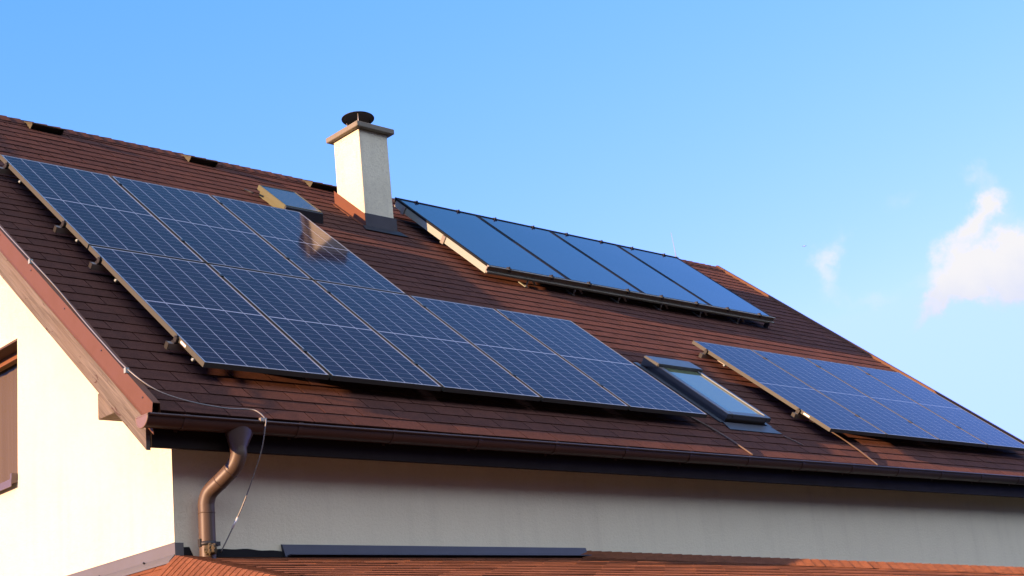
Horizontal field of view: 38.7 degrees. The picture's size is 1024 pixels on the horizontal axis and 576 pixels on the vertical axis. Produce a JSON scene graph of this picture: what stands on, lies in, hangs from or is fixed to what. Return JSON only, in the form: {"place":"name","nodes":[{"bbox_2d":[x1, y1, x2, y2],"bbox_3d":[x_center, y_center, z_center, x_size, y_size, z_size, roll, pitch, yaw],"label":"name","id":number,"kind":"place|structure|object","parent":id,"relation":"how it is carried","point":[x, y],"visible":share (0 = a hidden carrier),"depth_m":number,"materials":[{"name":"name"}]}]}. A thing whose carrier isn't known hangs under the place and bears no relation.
{"place":"outdoors","nodes":[
{"label":"outdoors","id":0,"kind":"place"},
{"bbox_2d":[0,0,1023,440],"label":"sky","id":1,"kind":"structure","parent":0,"point":[883,140],"materials":[{"name":"blue"}]},
{"label":"ground","id":2,"kind":"structure","parent":0,"visible":0},
{"bbox_2d":[0,111,1023,575],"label":"house","id":3,"kind":"structure","parent":2,"relation":"on","point":[108,467],"depth_m":11.48,"materials":[{"name":"brown tile"}]},
{"bbox_2d":[0,339,17,490],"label":"window","id":4,"kind":"structure","parent":3,"relation":"in","point":[8,353],"depth_m":11.80,"materials":[{"name":"orange wood"}]},
{"bbox_2d":[0,162,222,204],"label":"mounting rail","id":5,"kind":"object","parent":3,"relation":"attached to","point":[5,169],"visible":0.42,"depth_m":12.56,"materials":[{"name":"metal"}]},
{"bbox_2d":[0,226,266,552],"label":"lightning conductor","id":6,"kind":"object","parent":3,"relation":"attached to","point":[126,369],"visible":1,"depth_m":9.46,"materials":[{"name":"metal"}]},
{"bbox_2d":[53,220,289,259],"bbox_3d":[-2.463,-0.291,12.665,3.221,0.143,0.180,10,17,-42],"label":"mounting rail","id":7,"kind":"object","parent":3,"relation":"attached to","point":[62,229],"visible":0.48,"depth_m":11.59,"materials":[{"name":"metal"}]},
{"bbox_2d":[0,154,204,262],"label":"solar module","id":8,"kind":"object","parent":7,"relation":"attached to","point":[98,209],"visible":0.97,"depth_m":12.24,"materials":[{"name":"glass"}]},
{"bbox_2d":[111,176,310,279],"bbox_3d":[-2.725,-0.540,13.048,1.031,0.041,2.060,10,17,-42],"label":"solar module","id":9,"kind":"object","parent":7,"relation":"attached to","point":[208,228],"visible":0.84,"depth_m":12.97,"materials":[{"name":"blue glass"}]},
{"bbox_2d":[211,195,405,294],"bbox_3d":[-1.951,-0.408,13.757,1.031,0.041,2.060,10,17,-42],"label":"solar module","id":10,"kind":"object","parent":7,"relation":"attached to","point":[309,248],"visible":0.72,"depth_m":13.68,"materials":[{"name":"blue glass"}]},
{"bbox_2d":[244,185,322,223],"bbox_3d":[-2.399,-0.883,15.359,0.615,0.499,0.575,10,-23,-42],"label":"roof window","id":11,"kind":"structure","parent":3,"relation":"in","point":[279,198],"depth_m":15.29,"materials":[{"name":"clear glass"}]},
{"bbox_2d":[88,256,511,320],"bbox_3d":[-1.259,0.140,12.845,5.331,0.144,0.180,10,17,-42],"label":"mounting rail","id":12,"kind":"object","parent":3,"relation":"attached to","point":[97,265],"visible":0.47,"depth_m":11.07,"materials":[{"name":"metal"}]},
{"bbox_2d":[164,335,602,386],"bbox_3d":[-0.447,0.704,11.853,5.331,0.143,0.180,10,17,-42],"label":"mounting rail","id":13,"kind":"object","parent":3,"relation":"attached to","point":[174,344],"visible":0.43,"depth_m":10.07,"materials":[{"name":"metal"}]},
{"bbox_2d":[88,245,329,379],"bbox_3d":[-2.302,0.177,10.861,1.049,0.066,2.060,10,17,-42],"label":"solar module","id":14,"kind":"object","parent":13,"relation":"attached to","point":[209,316],"visible":1,"depth_m":10.73,"materials":[{"name":"glass"}]},
{"bbox_2d":[209,264,441,390],"bbox_3d":[-1.517,0.298,11.572,1.031,0.038,2.060,10,17,-42],"label":"solar module","id":15,"kind":"object","parent":13,"relation":"attached to","point":[334,337],"visible":0.88,"depth_m":11.46,"materials":[{"name":"blue glass"}]},
{"bbox_2d":[315,280,540,400],"bbox_3d":[-0.743,0.430,12.281,1.031,0.038,2.060,10,17,-42],"label":"solar module","id":16,"kind":"object","parent":13,"relation":"attached to","point":[447,358],"visible":0.93,"depth_m":12.17,"materials":[{"name":"blue glass"}]},
{"bbox_2d":[410,295,628,409],"bbox_3d":[0.031,0.562,12.990,1.031,0.038,2.060,10,17,-42],"label":"solar module","id":17,"kind":"object","parent":13,"relation":"attached to","point":[544,372],"visible":0.87,"depth_m":12.88,"materials":[{"name":"blue glass"}]},
{"bbox_2d":[495,309,706,417],"bbox_3d":[0.805,0.695,13.699,1.031,0.038,2.060,10,17,-42],"label":"solar module","id":18,"kind":"object","parent":13,"relation":"attached to","point":[632,386],"visible":0.93,"depth_m":13.60,"materials":[{"name":"blue glass"}]},
{"bbox_2d":[393,197,677,257],"bbox_3d":[0.472,-0.714,18.636,5.020,0.056,0.021,10,18,-42],"label":"collector rail","id":19,"kind":"object","parent":3,"relation":"attached to","point":[527,225],"visible":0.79,"depth_m":18.32,"materials":[{"name":"metal"}]},
{"bbox_2d":[485,265,775,327],"bbox_3d":[1.526,0.128,17.321,5.028,0.171,0.142,10,18,-42],"label":"collector rail","id":20,"kind":"object","parent":3,"relation":"attached to","point":[532,277],"visible":1,"depth_m":17.06,"materials":[{"name":"metal"}]},
{"bbox_2d":[394,199,568,286],"bbox_3d":[-0.362,-0.523,16.698,1.254,0.139,1.950,10,18,-42],"label":"solar collector","id":21,"kind":"object","parent":20,"relation":"attached to","point":[478,242],"visible":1,"depth_m":16.57,"materials":[{"name":"blue glass"}]},
{"bbox_2d":[478,216,642,300],"bbox_3d":[0.560,-0.374,17.537,1.242,0.122,1.950,10,18,-42],"label":"solar collector","id":22,"kind":"object","parent":20,"relation":"attached to","point":[561,256],"visible":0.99,"depth_m":17.48,"materials":[{"name":"blue glass"}]},
{"bbox_2d":[551,231,710,312],"bbox_3d":[1.475,-0.217,18.375,1.242,0.122,1.950,10,18,-42],"label":"solar collector","id":23,"kind":"object","parent":20,"relation":"attached to","point":[635,272],"visible":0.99,"depth_m":18.32,"materials":[{"name":"blue glass"}]},
{"bbox_2d":[617,245,771,322],"bbox_3d":[2.389,-0.061,19.212,1.242,0.122,1.950,10,18,-42],"label":"solar collector","id":24,"kind":"object","parent":20,"relation":"attached to","point":[697,283],"visible":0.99,"depth_m":19.16,"materials":[{"name":"blue glass"}]},
{"bbox_2d":[633,356,780,433],"bbox_3d":[1.921,1.063,14.431,0.800,0.971,1.090,10,-23,-42],"label":"roof window","id":25,"kind":"structure","parent":3,"relation":"in","point":[688,380],"depth_m":14.27,"materials":[{"name":"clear glass"}]},
{"bbox_2d":[687,416,753,455],"bbox_3d":[1.827,1.318,13.358,0.732,0.574,0.108,-12,-18,20],"label":"cable","id":26,"kind":"object","parent":3,"relation":"on","point":[734,442],"visible":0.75,"depth_m":13.33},
{"bbox_2d":[698,349,869,374],"bbox_3d":[3.558,0.968,17.238,4.166,0.144,0.180,10,17,-42],"label":"mounting rail","id":27,"kind":"object","parent":3,"relation":"attached to","point":[704,355],"visible":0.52,"depth_m":15.86,"materials":[{"name":"metal"}]},
{"bbox_2d":[809,420,878,465],"bbox_3d":[3.382,1.569,14.789,0.119,0.618,0.718,10,-23,-42],"label":"cable","id":28,"kind":"object","parent":3,"relation":"on","point":[864,454],"visible":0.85,"depth_m":14.78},
{"bbox_2d":[790,408,960,427],"bbox_3d":[4.370,1.532,16.246,4.166,0.144,0.180,10,17,-42],"label":"mounting rail","id":29,"kind":"object","parent":3,"relation":"attached to","point":[797,414],"visible":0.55,"depth_m":14.86,"materials":[{"name":"metal"}]},
{"bbox_2d":[692,340,886,436],"bbox_3d":[2.939,1.081,15.630,1.026,0.066,2.060,10,17,-42],"label":"solar module","id":30,"kind":"object","parent":29,"relation":"attached to","point":[811,403],"visible":1,"depth_m":15.51,"materials":[{"name":"glass"}]},
{"bbox_2d":[751,349,939,442],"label":"solar module","id":31,"kind":"object","parent":29,"relation":"attached to","point":[887,421],"visible":0.9,"depth_m":16.23,"materials":[{"name":"blue glass"}]},
{"bbox_2d":[805,358,987,447],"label":"solar module","id":32,"kind":"object","parent":29,"relation":"attached to","point":[943,430],"visible":0.95,"depth_m":16.93,"materials":[{"name":"blue glass"}]},
{"bbox_2d":[854,365,1023,450],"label":"solar module","id":33,"kind":"object","parent":29,"relation":"attached to","point":[968,422],"visible":0.83,"depth_m":17.62,"materials":[{"name":"blue glass"}]}
]}

